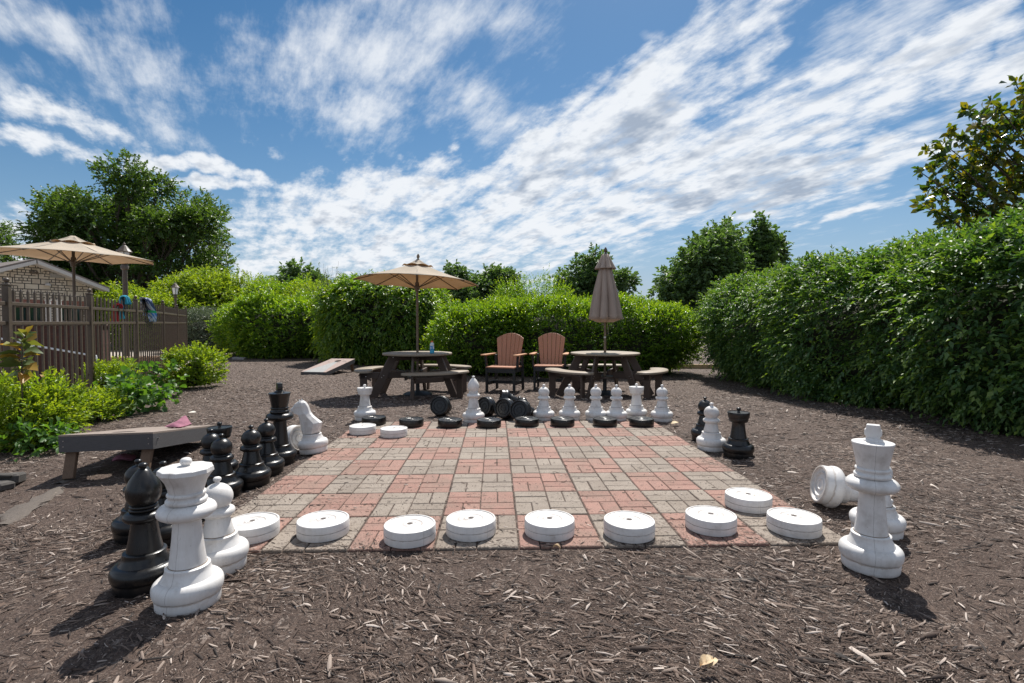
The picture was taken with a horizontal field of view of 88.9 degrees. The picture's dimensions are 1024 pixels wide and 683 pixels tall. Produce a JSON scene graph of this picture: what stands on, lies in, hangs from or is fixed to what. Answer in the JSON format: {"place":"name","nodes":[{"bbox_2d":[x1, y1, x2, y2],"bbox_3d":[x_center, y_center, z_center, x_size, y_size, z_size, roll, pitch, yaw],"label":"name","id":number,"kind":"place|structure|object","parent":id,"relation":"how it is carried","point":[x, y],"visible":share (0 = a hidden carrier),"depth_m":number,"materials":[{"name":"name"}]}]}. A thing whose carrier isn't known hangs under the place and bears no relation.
{"place":"outdoors","nodes":[
{"label":"outdoors","id":0,"kind":"place"},
{"bbox_2d":[0,485,65,524],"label":"stepping stone","id":1,"kind":"object","parent":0,"point":[17,513],"visible":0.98,"depth_m":3.18,"materials":[{"name":"grey stone"}]},
{"bbox_2d":[35,348,194,391],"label":"pool deck","id":2,"kind":"structure","parent":0,"point":[132,353],"depth_m":20.09,"materials":[{"name":"concrete"}]},
{"bbox_2d":[0,259,109,321],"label":"clubhouse","id":3,"kind":"structure","parent":2,"relation":"on","point":[37,275],"depth_m":19.59,"materials":[{"name":"brick"}]},
{"bbox_2d":[16,306,44,320],"bbox_3d":[-18.010,-1.027,19.372,0.080,0.560,1.080,1,2,27],"label":"window","id":4,"kind":"structure","parent":3,"relation":"in","point":[17,307],"depth_m":19.44,"materials":[{"name":"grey glass"}]},
{"bbox_2d":[1,324,108,389],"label":"brick wall","id":5,"kind":"structure","parent":2,"relation":"on","point":[51,346],"depth_m":8.53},
{"bbox_2d":[0,236,153,385],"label":"patio umbrella","id":6,"kind":"object","parent":2,"relation":"on","point":[73,251],"visible":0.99,"depth_m":8.44,"materials":[{"name":"beige fabric"}]},
{"bbox_2d":[116,242,132,355],"bbox_3d":[-8.162,-0.688,11.030,0.289,2.820,0.289,0,2,-2],"label":"lamp post","id":7,"kind":"object","parent":2,"relation":"on","point":[124,249],"visible":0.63,"depth_m":10.98,"materials":[{"name":"brown metal"}]},
{"bbox_2d":[0,335,1023,682],"bbox_3d":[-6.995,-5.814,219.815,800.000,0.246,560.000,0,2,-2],"label":"mulch ground","id":8,"kind":"structure","parent":0,"point":[188,623],"depth_m":2.17,"materials":[{"name":"brown wood"}]},
{"bbox_2d":[0,472,26,491],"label":"broken stone","id":9,"kind":"object","parent":8,"relation":"on","point":[8,481],"visible":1,"depth_m":3.58,"materials":[{"name":"grey stone"}]},
{"bbox_2d":[0,219,28,262],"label":"oak tree","id":10,"kind":"object","parent":8,"relation":"on","point":[5,230],"visible":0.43,"depth_m":33.46,"materials":[{"name":"green plant"}]},
{"bbox_2d":[0,325,43,445],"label":"young smoke tree","id":11,"kind":"object","parent":8,"relation":"on","point":[9,358],"visible":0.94,"depth_m":4.61,"materials":[{"name":"green plant"}]},
{"bbox_2d":[0,416,80,461],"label":"broadleaf plant","id":12,"kind":"object","parent":8,"relation":"on","point":[53,439],"visible":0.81,"depth_m":4.50,"materials":[{"name":"green plant"}]},
{"bbox_2d":[0,366,98,452],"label":"shrub","id":13,"kind":"object","parent":8,"relation":"on","point":[45,401],"visible":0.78,"depth_m":4.74,"materials":[{"name":"green plant"}]},
{"bbox_2d":[63,383,134,423],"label":"shrub","id":14,"kind":"object","parent":8,"relation":"on","point":[102,405],"visible":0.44,"depth_m":5.96,"materials":[{"name":"green plant"}]},
{"bbox_2d":[74,355,144,405],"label":"shrub","id":15,"kind":"object","parent":8,"relation":"on","point":[103,369],"visible":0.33,"depth_m":6.79,"materials":[{"name":"green plant"}]},
{"bbox_2d":[8,148,239,307],"bbox_3d":[-20.424,-4.758,28.543,9.834,10.047,10.498,-1,2,-34],"label":"oak tree","id":16,"kind":"object","parent":8,"relation":"on","point":[150,230],"visible":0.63,"depth_m":26.21,"materials":[{"name":"green plant"}]},
{"bbox_2d":[110,459,151,543],"bbox_3d":[-1.957,0.819,2.738,0.243,0.406,0.243,-1,2,-32],"label":"chess pawn","id":17,"kind":"object","parent":8,"relation":"on","point":[119,528],"visible":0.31,"depth_m":2.65,"materials":[{"name":"black plastic"}]},
{"bbox_2d":[92,365,179,416],"bbox_3d":[-4.708,0.651,6.447,0.956,0.720,0.892,0,2,-2],"label":"broadleaf plant","id":18,"kind":"object","parent":8,"relation":"on","point":[150,396],"visible":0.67,"depth_m":6.41,"materials":[{"name":"green plant"}]},
{"bbox_2d":[58,425,214,478],"bbox_3d":[-3.039,0.810,4.364,0.622,0.321,1.228,0,2,-10],"label":"cornhole board","id":19,"kind":"object","parent":8,"relation":"on","point":[147,440],"visible":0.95,"depth_m":3.82,"materials":[{"name":"grey wood"}]},
{"bbox_2d":[108,462,169,598],"bbox_3d":[-1.503,0.749,2.133,0.243,0.512,0.243,0,2,-2],"label":"chess bishop","id":20,"kind":"object","parent":8,"relation":"on","point":[137,569],"visible":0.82,"depth_m":2.08,"materials":[{"name":"black plastic"}]},
{"bbox_2d":[93,279,208,350],"bbox_3d":[-15.798,-0.877,22.896,5.345,3.611,3.878,0,2,-2],"label":"light shrub","id":21,"kind":"object","parent":8,"relation":"on","point":[115,293],"visible":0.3,"depth_m":22.04,"materials":[{"name":"green plant"}]},
{"bbox_2d":[128,354,189,398],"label":"broadleaf plant","id":22,"kind":"object","parent":8,"relation":"on","point":[145,367],"visible":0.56,"depth_m":7.57,"materials":[{"name":"green plant"}]},
{"bbox_2d":[153,461,171,548],"bbox_3d":[-1.729,0.795,2.593,0.243,0.406,0.243,1,2,28],"label":"chess pawn","id":23,"kind":"object","parent":8,"relation":"on","point":[166,531],"visible":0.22,"depth_m":2.52,"materials":[{"name":"black plastic"}]},
{"bbox_2d":[150,457,223,616],"bbox_3d":[-1.246,0.726,2.003,0.243,0.566,0.243,0,2,5],"label":"chess queen","id":24,"kind":"object","parent":8,"relation":"on","point":[190,580],"visible":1,"depth_m":1.95,"materials":[{"name":"white plastic"}]},
{"bbox_2d":[138,263,239,322],"bbox_3d":[-14.757,-1.433,24.537,4.990,4.600,4.180,0,2,-2],"label":"light shrub","id":25,"kind":"object","parent":8,"relation":"on","point":[192,282],"visible":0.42,"depth_m":23.63,"materials":[{"name":"green plant"}]},
{"bbox_2d":[154,340,231,389],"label":"shrub","id":26,"kind":"object","parent":8,"relation":"on","point":[197,370],"visible":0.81,"depth_m":8.72,"materials":[{"name":"green plant"}]},
{"bbox_2d":[187,305,226,351],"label":"grey shrub","id":27,"kind":"object","parent":8,"relation":"on","point":[196,330],"visible":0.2,"depth_m":19.61,"materials":[{"name":"green plant"}]},
{"bbox_2d":[199,429,219,463],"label":"chess pawn","id":28,"kind":"object","parent":8,"relation":"on","point":[207,440],"visible":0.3,"depth_m":3.51,"materials":[{"name":"black plastic"}]},
{"bbox_2d":[206,422,238,469],"bbox_3d":[-2.156,0.794,3.853,0.243,0.402,0.243,0,2,-2],"label":"chess rook","id":29,"kind":"object","parent":8,"relation":"on","point":[220,428],"visible":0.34,"depth_m":3.83,"materials":[{"name":"black plastic"}]},
{"bbox_2d":[206,433,243,498],"bbox_3d":[-1.836,0.784,3.302,0.243,0.406,0.243,0,2,-2],"label":"chess pawn","id":30,"kind":"object","parent":8,"relation":"on","point":[222,456],"visible":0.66,"depth_m":3.26,"materials":[{"name":"black plastic"}]},
{"bbox_2d":[203,476,248,574],"bbox_3d":[-1.295,0.796,2.299,0.243,0.406,0.243,-1,2,-22],"label":"chess pawn","id":31,"kind":"object","parent":8,"relation":"on","point":[227,547],"visible":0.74,"depth_m":2.25,"materials":[{"name":"white plastic"}]},
{"bbox_2d":[205,301,272,354],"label":"round shrub","id":32,"kind":"object","parent":8,"relation":"on","point":[219,338],"visible":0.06,"depth_m":17.91,"materials":[{"name":"green plant"}]},
{"bbox_2d":[202,266,276,305],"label":"light shrub","id":33,"kind":"object","parent":8,"relation":"on","point":[243,282],"visible":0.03,"depth_m":24.91,"materials":[{"name":"green plant"}]},
{"bbox_2d":[234,425,270,489],"bbox_3d":[-1.761,0.767,3.527,0.243,0.406,0.243,0,2,-2],"label":"chess pawn","id":34,"kind":"object","parent":8,"relation":"on","point":[253,470],"visible":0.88,"depth_m":3.47,"materials":[{"name":"black plastic"}]},
{"bbox_2d":[215,286,323,358],"bbox_3d":[-7.266,-0.572,17.878,4.899,2.778,4.410,0,2,-2],"label":"round shrub","id":35,"kind":"object","parent":8,"relation":"on","point":[280,328],"visible":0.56,"depth_m":16.45,"materials":[{"name":"green plant"}]},
{"bbox_2d":[257,418,284,476],"bbox_3d":[-1.784,0.761,3.793,0.243,0.406,0.243,0,2,-2],"label":"chess pawn","id":36,"kind":"object","parent":8,"relation":"on","point":[273,460],"visible":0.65,"depth_m":3.75,"materials":[{"name":"black plastic"}]},
{"bbox_2d":[265,383,296,465],"bbox_3d":[-1.819,0.641,4.090,0.243,0.634,0.243,-1,2,-35],"label":"chess king","id":37,"kind":"object","parent":8,"relation":"on","point":[279,415],"visible":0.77,"depth_m":4.04,"materials":[{"name":"black plastic"}]},
{"bbox_2d":[237,272,326,296],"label":"light shrub","id":38,"kind":"object","parent":8,"relation":"on","point":[277,287],"visible":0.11,"depth_m":23.98,"materials":[{"name":"green plant"}]},
{"bbox_2d":[287,425,302,452],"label":"chess pawn","id":39,"kind":"object","parent":8,"relation":"on","point":[295,434],"visible":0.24,"depth_m":4.42,"materials":[{"name":"white plastic"}]},
{"bbox_2d":[264,257,329,284],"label":"tree","id":40,"kind":"object","parent":8,"relation":"on","point":[293,270],"visible":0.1,"depth_m":58.43,"materials":[{"name":"green plant"}]},
{"bbox_2d":[283,276,329,298],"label":"light shrub","id":41,"kind":"object","parent":8,"relation":"on","point":[302,285],"visible":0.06,"depth_m":23.20,"materials":[{"name":"green plant"}]},
{"bbox_2d":[290,399,327,454],"bbox_3d":[-1.710,0.704,4.391,0.287,0.456,0.243,-6,1,10],"label":"chess knight","id":42,"kind":"object","parent":8,"relation":"on","point":[313,441],"visible":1,"depth_m":4.34,"materials":[{"name":"white plastic"}]},
{"bbox_2d":[301,358,354,374],"bbox_3d":[-4.146,0.578,11.836,0.622,0.307,1.227,0,2,13],"label":"cornhole board","id":43,"kind":"object","parent":8,"relation":"on","point":[330,366],"visible":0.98,"depth_m":11.69,"materials":[{"name":"grey wood"}]},
{"bbox_2d":[354,384,375,420],"bbox_3d":[-1.663,0.684,5.900,0.243,0.402,0.243,0,2,-2],"label":"chess rook","id":44,"kind":"object","parent":8,"relation":"on","point":[364,406],"visible":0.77,"depth_m":5.84,"materials":[{"name":"white plastic"}]},
{"bbox_2d":[304,269,454,369],"bbox_3d":[-3.752,-0.433,15.518,4.455,3.361,4.148,0,2,-2],"label":"weeping shrub","id":45,"kind":"object","parent":8,"relation":"on","point":[364,322],"visible":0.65,"depth_m":14.02,"materials":[{"name":"green plant"}]},
{"bbox_2d":[354,351,471,399],"bbox_3d":[-1.602,0.585,9.014,2.104,0.784,1.975,-1,2,-32],"label":"picnic table","id":46,"kind":"object","parent":8,"relation":"on","point":[454,380],"visible":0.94,"depth_m":8.75,"materials":[{"name":"wood"}]},
{"bbox_2d":[403,383,431,395],"bbox_3d":[-1.641,0.786,9.082,0.500,0.300,0.500,0,2,-2],"label":"umbrella base","id":47,"kind":"object","parent":8,"relation":"on","point":[418,392],"visible":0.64,"depth_m":8.98,"materials":[{"name":"black metal"}]},
{"bbox_2d":[353,254,477,371],"bbox_3d":[-1.640,-0.302,9.047,1.975,2.438,1.978,-1,2,-32],"label":"patio umbrella","id":48,"kind":"object","parent":47,"relation":"in","point":[417,274],"visible":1,"depth_m":9.08,"materials":[{"name":"beige fabric"}]},
{"bbox_2d":[430,396,451,415],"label":"chess pawn","id":49,"kind":"object","parent":8,"relation":"on","point":[440,405],"visible":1,"depth_m":6.09,"materials":[{"name":"black plastic"}]},
{"bbox_2d":[442,259,484,308],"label":"tree","id":50,"kind":"object","parent":8,"relation":"on","point":[462,295],"visible":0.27,"depth_m":59.96,"materials":[{"name":"green plant"}]},
{"bbox_2d":[462,376,483,422],"bbox_3d":[-0.425,0.634,5.756,0.243,0.512,0.243,0,2,-12],"label":"chess bishop","id":51,"kind":"object","parent":8,"relation":"on","point":[473,413],"visible":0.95,"depth_m":5.70,"materials":[{"name":"white plastic"}]},
{"bbox_2d":[419,297,535,376],"bbox_3d":[-0.753,-0.076,13.337,3.148,2.227,2.840,0,2,-2],"label":"round shrub","id":52,"kind":"object","parent":8,"relation":"on","point":[460,344],"visible":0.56,"depth_m":12.49,"materials":[{"name":"green plant"}]},
{"bbox_2d":[478,396,495,416],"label":"chess pawn","id":53,"kind":"object","parent":8,"relation":"on","point":[487,405],"visible":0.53,"depth_m":6.01,"materials":[{"name":"black plastic"}]},
{"bbox_2d":[467,262,526,301],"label":"tree","id":54,"kind":"object","parent":8,"relation":"on","point":[485,282],"visible":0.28,"depth_m":62.13,"materials":[{"name":"green plant"}]},
{"bbox_2d":[494,398,512,418],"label":"chess pawn","id":55,"kind":"object","parent":8,"relation":"on","point":[502,408],"visible":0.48,"depth_m":5.89,"materials":[{"name":"black plastic"}]},
{"bbox_2d":[481,333,526,391],"bbox_3d":[-0.120,0.390,9.800,0.740,1.087,0.719,1,2,19],"label":"patio chair","id":56,"kind":"object","parent":8,"relation":"on","point":[507,360],"visible":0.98,"depth_m":9.94,"materials":[{"name":"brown wood"}]},
{"bbox_2d":[510,400,534,418],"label":"chess pawn","id":57,"kind":"object","parent":8,"relation":"on","point":[518,408],"visible":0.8,"depth_m":5.77,"materials":[{"name":"black plastic"}]},
{"bbox_2d":[481,263,575,317],"bbox_3d":[0.495,-0.618,14.876,3.196,3.212,2.578,0,2,-2],"label":"loose shrub","id":58,"kind":"object","parent":8,"relation":"on","point":[509,292],"visible":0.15,"depth_m":14.62,"materials":[{"name":"green plant"}]},
{"bbox_2d":[533,384,554,421],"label":"chess pawn","id":59,"kind":"object","parent":8,"relation":"on","point":[543,411],"visible":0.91,"depth_m":5.82,"materials":[{"name":"white plastic"}]},
{"bbox_2d":[529,333,568,389],"bbox_3d":[0.741,0.380,10.129,0.740,1.087,0.719,0,2,10],"label":"patio chair","id":60,"kind":"object","parent":8,"relation":"on","point":[555,344],"visible":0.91,"depth_m":10.33,"materials":[{"name":"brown wood"}]},
{"bbox_2d":[559,384,579,420],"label":"chess pawn","id":61,"kind":"object","parent":8,"relation":"on","point":[569,408],"visible":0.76,"depth_m":5.83,"materials":[{"name":"white plastic"}]},
{"bbox_2d":[464,291,703,377],"bbox_3d":[1.775,-0.134,13.711,6.540,2.429,3.609,0,2,-2],"label":"round shrub","id":62,"kind":"object","parent":8,"relation":"on","point":[650,333],"visible":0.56,"depth_m":12.61,"materials":[{"name":"green plant"}]},
{"bbox_2d":[545,242,642,299],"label":"tree","id":63,"kind":"object","parent":8,"relation":"on","point":[582,280],"visible":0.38,"depth_m":55.39,"materials":[{"name":"green plant"}]},
{"bbox_2d":[585,384,605,420],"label":"chess pawn","id":64,"kind":"object","parent":8,"relation":"on","point":[595,409],"visible":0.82,"depth_m":5.82,"materials":[{"name":"white plastic"}]},
{"bbox_2d":[600,379,611,395],"bbox_3d":[1.615,0.782,9.085,0.500,0.300,0.500,0,2,-2],"label":"umbrella base","id":65,"kind":"object","parent":8,"relation":"on","point":[604,392],"visible":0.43,"depth_m":9.04,"materials":[{"name":"black metal"}]},
{"bbox_2d":[589,247,622,375],"bbox_3d":[1.621,-0.360,9.055,0.571,2.546,0.569,0,2,-2],"label":"closed umbrella","id":66,"kind":"object","parent":65,"relation":"in","point":[605,307],"visible":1,"depth_m":8.90,"materials":[{"name":"brown fabric"}]},
{"bbox_2d":[545,351,668,398],"bbox_3d":[1.613,0.577,9.151,2.104,0.784,1.975,0,2,-2],"label":"picnic table","id":67,"kind":"object","parent":8,"relation":"on","point":[578,374],"visible":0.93,"depth_m":8.89,"materials":[{"name":"wood"}]},
{"bbox_2d":[606,384,626,420],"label":"chess pawn","id":68,"kind":"object","parent":8,"relation":"on","point":[617,411],"visible":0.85,"depth_m":5.78,"materials":[{"name":"white plastic"}]},
{"bbox_2d":[626,383,646,418],"bbox_3d":[1.428,0.681,5.992,0.243,0.402,0.243,-1,2,-32],"label":"chess rook","id":69,"kind":"object","parent":8,"relation":"on","point":[636,408],"visible":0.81,"depth_m":5.93,"materials":[{"name":"white plastic"}]},
{"bbox_2d":[651,385,672,421],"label":"chess pawn","id":70,"kind":"object","parent":8,"relation":"on","point":[661,412],"visible":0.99,"depth_m":5.78,"materials":[{"name":"white plastic"}]},
{"bbox_2d":[647,225,750,338],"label":"tree","id":71,"kind":"object","parent":8,"relation":"on","point":[708,258],"visible":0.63,"depth_m":42.32,"materials":[{"name":"green plant"}]},
{"bbox_2d":[691,397,709,440],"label":"chess pawn","id":72,"kind":"object","parent":8,"relation":"on","point":[697,430],"visible":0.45,"depth_m":4.79,"materials":[{"name":"black plastic"}]},
{"bbox_2d":[696,402,725,451],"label":"chess pawn","id":73,"kind":"object","parent":8,"relation":"on","point":[710,438],"visible":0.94,"depth_m":4.43,"materials":[{"name":"white plastic"}]},
{"bbox_2d":[678,210,787,335],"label":"tree","id":74,"kind":"object","parent":8,"relation":"on","point":[745,247],"visible":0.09,"depth_m":45.49,"materials":[{"name":"green plant"}]},
{"bbox_2d":[722,407,754,459],"bbox_3d":[1.835,0.734,4.231,0.243,0.402,0.243,0,2,-2],"label":"chess rook","id":75,"kind":"object","parent":8,"relation":"on","point":[737,445],"visible":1,"depth_m":4.17,"materials":[{"name":"black plastic"}]},
{"bbox_2d":[743,210,794,270],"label":"tree","id":76,"kind":"object","parent":8,"relation":"on","point":[764,226],"visible":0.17,"depth_m":46.66,"materials":[{"name":"green plant"}]},
{"bbox_2d":[810,465,892,507],"bbox_3d":[1.994,0.879,3.036,0.406,0.243,0.243,13,44,10],"label":"chess pawn","id":77,"kind":"object","parent":8,"relation":"on","point":[829,488],"visible":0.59,"depth_m":2.98,"materials":[{"name":"white plastic"}]},
{"bbox_2d":[687,200,1023,436],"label":"leafy hedge","id":78,"kind":"object","parent":8,"relation":"on","point":[924,323],"visible":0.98,"depth_m":6.35,"materials":[{"name":"green plant"}]},
{"bbox_2d":[838,424,904,577],"bbox_3d":[1.587,0.682,2.303,0.243,0.634,0.243,1,2,26],"label":"chess king","id":79,"kind":"object","parent":8,"relation":"on","point":[867,546],"visible":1,"depth_m":2.25,"materials":[{"name":"white plastic"}]},
{"bbox_2d":[849,467,906,540],"bbox_3d":[1.871,0.783,2.672,0.243,0.406,0.243,1,2,28],"label":"chess pawn","id":80,"kind":"object","parent":8,"relation":"on","point":[896,523],"visible":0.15,"depth_m":2.59,"materials":[{"name":"white plastic"}]},
{"bbox_2d":[909,74,1023,232],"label":"magnolia tree","id":81,"kind":"object","parent":8,"relation":"on","point":[1011,189],"visible":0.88,"depth_m":8.27,"materials":[{"name":"green plant"}]},
{"bbox_2d":[0,0,1023,299],"label":"sky","id":82,"kind":"structure","parent":0,"point":[363,136],"materials":[{"name":"blue"}]},
{"bbox_2d":[248,420,793,552],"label":"red paving","id":83,"kind":"structure","parent":0,"point":[591,503],"depth_m":3.51,"materials":[{"name":"red brick"}]},
{"bbox_2d":[231,512,279,544],"bbox_3d":[-1.305,0.936,2.622,0.254,0.075,0.254,2,2,40],"label":"checker","id":84,"kind":"object","parent":83,"relation":"on","point":[255,527],"visible":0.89,"depth_m":2.58,"materials":[{"name":"white plastic"}]},
{"bbox_2d":[349,423,375,434],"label":"checker","id":85,"kind":"object","parent":83,"relation":"on","point":[362,429],"visible":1,"depth_m":5.03,"materials":[{"name":"white plastic"}]},
{"bbox_2d":[383,514,435,548],"bbox_3d":[-0.506,0.937,2.586,0.254,0.075,0.254,-2,2,-42],"label":"checker","id":86,"kind":"object","parent":83,"relation":"on","point":[409,531],"visible":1,"depth_m":2.52,"materials":[{"name":"white plastic"}]},
{"bbox_2d":[399,416,423,427],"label":"checker","id":87,"kind":"object","parent":83,"relation":"on","point":[411,422],"visible":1,"depth_m":5.39,"materials":[{"name":"black plastic"}]},
{"bbox_2d":[477,417,500,428],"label":"checker","id":88,"kind":"object","parent":83,"relation":"on","point":[488,422],"visible":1,"depth_m":5.36,"materials":[{"name":"black plastic"}]},
{"bbox_2d":[525,509,574,541],"bbox_3d":[0.191,0.935,2.658,0.254,0.075,0.254,-1,2,-38],"label":"checker","id":89,"kind":"object","parent":83,"relation":"on","point":[547,525],"visible":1,"depth_m":2.59,"materials":[{"name":"white plastic"}]},
{"bbox_2d":[550,416,574,426],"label":"checker","id":90,"kind":"object","parent":83,"relation":"on","point":[561,421],"visible":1,"depth_m":5.42,"materials":[{"name":"black plastic"}]},
{"bbox_2d":[629,416,653,426],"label":"checker","id":91,"kind":"object","parent":83,"relation":"on","point":[640,421],"visible":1,"depth_m":5.42,"materials":[{"name":"black plastic"}]},
{"bbox_2d":[685,505,736,536],"bbox_3d":[1.036,0.933,2.722,0.254,0.075,0.254,0,2,9],"label":"checker","id":92,"kind":"object","parent":83,"relation":"on","point":[712,521],"visible":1,"depth_m":2.65,"materials":[{"name":"white plastic"}]},
{"bbox_2d":[725,487,772,513],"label":"checker","id":93,"kind":"object","parent":83,"relation":"on","point":[748,500],"visible":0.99,"depth_m":2.97,"materials":[{"name":"white plastic"}]},
{"bbox_2d":[230,421,841,552],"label":"tan paving","id":94,"kind":"structure","parent":0,"point":[623,482],"depth_m":3.44,"materials":[{"name":"beige brick"}]},
{"bbox_2d":[296,510,349,542],"bbox_3d":[-0.958,0.935,2.651,0.254,0.075,0.254,-1,2,-21],"label":"checker","id":95,"kind":"object","parent":94,"relation":"on","point":[321,526],"visible":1,"depth_m":2.58,"materials":[{"name":"white plastic"}]},
{"bbox_2d":[380,425,407,437],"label":"checker","id":96,"kind":"object","parent":94,"relation":"on","point":[396,431],"visible":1,"depth_m":4.90,"materials":[{"name":"white plastic"}]},
{"bbox_2d":[438,417,461,427],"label":"checker","id":97,"kind":"object","parent":94,"relation":"on","point":[449,422],"visible":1,"depth_m":5.36,"materials":[{"name":"black plastic"}]},
{"bbox_2d":[446,509,495,541],"bbox_3d":[-0.209,0.935,2.661,0.254,0.075,0.254,2,3,45],"label":"checker","id":98,"kind":"object","parent":94,"relation":"on","point":[471,525],"visible":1,"depth_m":2.59,"materials":[{"name":"white plastic"}]},
{"bbox_2d":[515,416,538,426],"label":"checker","id":99,"kind":"object","parent":94,"relation":"on","point":[526,421],"visible":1,"depth_m":5.42,"materials":[{"name":"black plastic"}]},
{"bbox_2d":[593,416,616,426],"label":"checker","id":100,"kind":"object","parent":94,"relation":"on","point":[604,421],"visible":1,"depth_m":5.42,"materials":[{"name":"black plastic"}]},
{"bbox_2d":[604,511,654,543],"bbox_3d":[0.593,0.936,2.641,0.254,0.075,0.254,-2,3,-45],"label":"checker","id":101,"kind":"object","parent":94,"relation":"on","point":[631,527],"visible":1,"depth_m":2.57,"materials":[{"name":"white plastic"}]},
{"bbox_2d":[766,507,821,538],"bbox_3d":[1.454,0.934,2.693,0.254,0.075,0.254,2,2,40],"label":"checker","id":102,"kind":"object","parent":94,"relation":"on","point":[794,523],"visible":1,"depth_m":2.63,"materials":[{"name":"white plastic"}]},
{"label":"concrete edging","id":103,"kind":"structure","parent":0,"visible":0},
{"bbox_2d":[0,278,187,414],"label":"metal fence","id":104,"kind":"object","parent":103,"relation":"on","point":[171,326],"visible":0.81,"depth_m":6.62,"materials":[{"name":"brown metal"}]},
{"bbox_2d":[140,297,156,321],"bbox_3d":[-6.333,-0.546,9.062,0.197,0.425,0.721,-1,2,-23],"label":"towel","id":105,"kind":"object","parent":104,"relation":"hanging from","point":[151,310],"visible":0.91,"depth_m":9.03,"materials":[{"name":"blue fabric"}]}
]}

